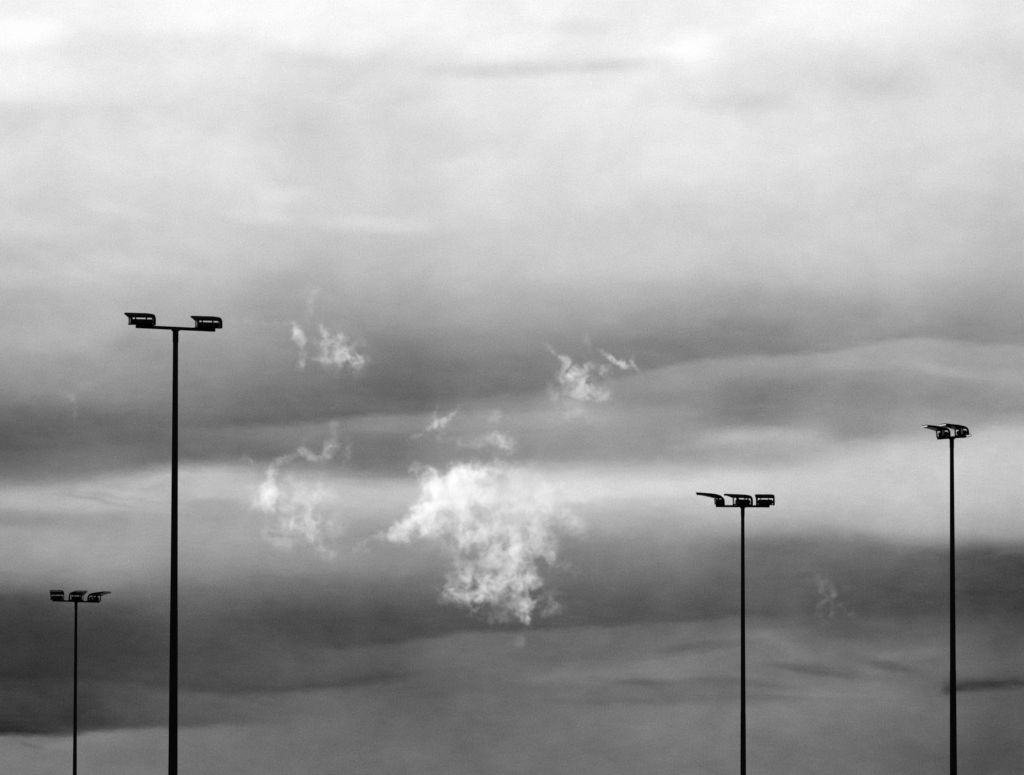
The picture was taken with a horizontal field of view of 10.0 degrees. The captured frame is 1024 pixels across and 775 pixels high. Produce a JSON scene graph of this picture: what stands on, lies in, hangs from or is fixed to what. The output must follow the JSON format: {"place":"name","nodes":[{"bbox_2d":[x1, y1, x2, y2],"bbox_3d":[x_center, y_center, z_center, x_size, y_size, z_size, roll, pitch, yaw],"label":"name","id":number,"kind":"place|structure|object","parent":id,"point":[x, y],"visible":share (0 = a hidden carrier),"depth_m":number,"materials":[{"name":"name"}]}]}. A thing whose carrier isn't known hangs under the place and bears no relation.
{"place":"outdoors","nodes":[
{"label":"outdoors","id":0,"kind":"place"},
{"bbox_2d":[50,590,110,774],"bbox_3d":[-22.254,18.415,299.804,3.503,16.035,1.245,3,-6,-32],"label":"floodlight mast","id":1,"kind":"object","parent":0,"point":[77,598],"visible":1,"depth_m":300.25,"materials":[{"name":"metal"}]},
{"bbox_2d":[124,312,222,774],"bbox_3d":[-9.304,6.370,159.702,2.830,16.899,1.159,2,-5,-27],"label":"floodlight mast","id":2,"kind":"object","parent":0,"point":[146,323],"visible":1,"depth_m":159.54,"materials":[{"name":"metal"}]},
{"bbox_2d":[0,0,1023,774],"label":"sky","id":3,"kind":"structure","parent":0,"point":[497,289],"materials":[{"name":"grey"}]},
{"bbox_2d":[696,492,774,774],"bbox_3d":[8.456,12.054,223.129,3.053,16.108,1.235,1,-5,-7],"label":"floodlight mast","id":4,"kind":"object","parent":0,"point":[742,504],"visible":1,"depth_m":223.18,"materials":[{"name":"metal"}]},
{"bbox_2d":[921,423,971,774],"bbox_3d":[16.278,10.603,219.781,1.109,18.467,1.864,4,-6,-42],"label":"floodlight mast","id":5,"kind":"object","parent":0,"point":[943,434],"visible":1,"depth_m":220.00,"materials":[{"name":"metal"}]}
]}

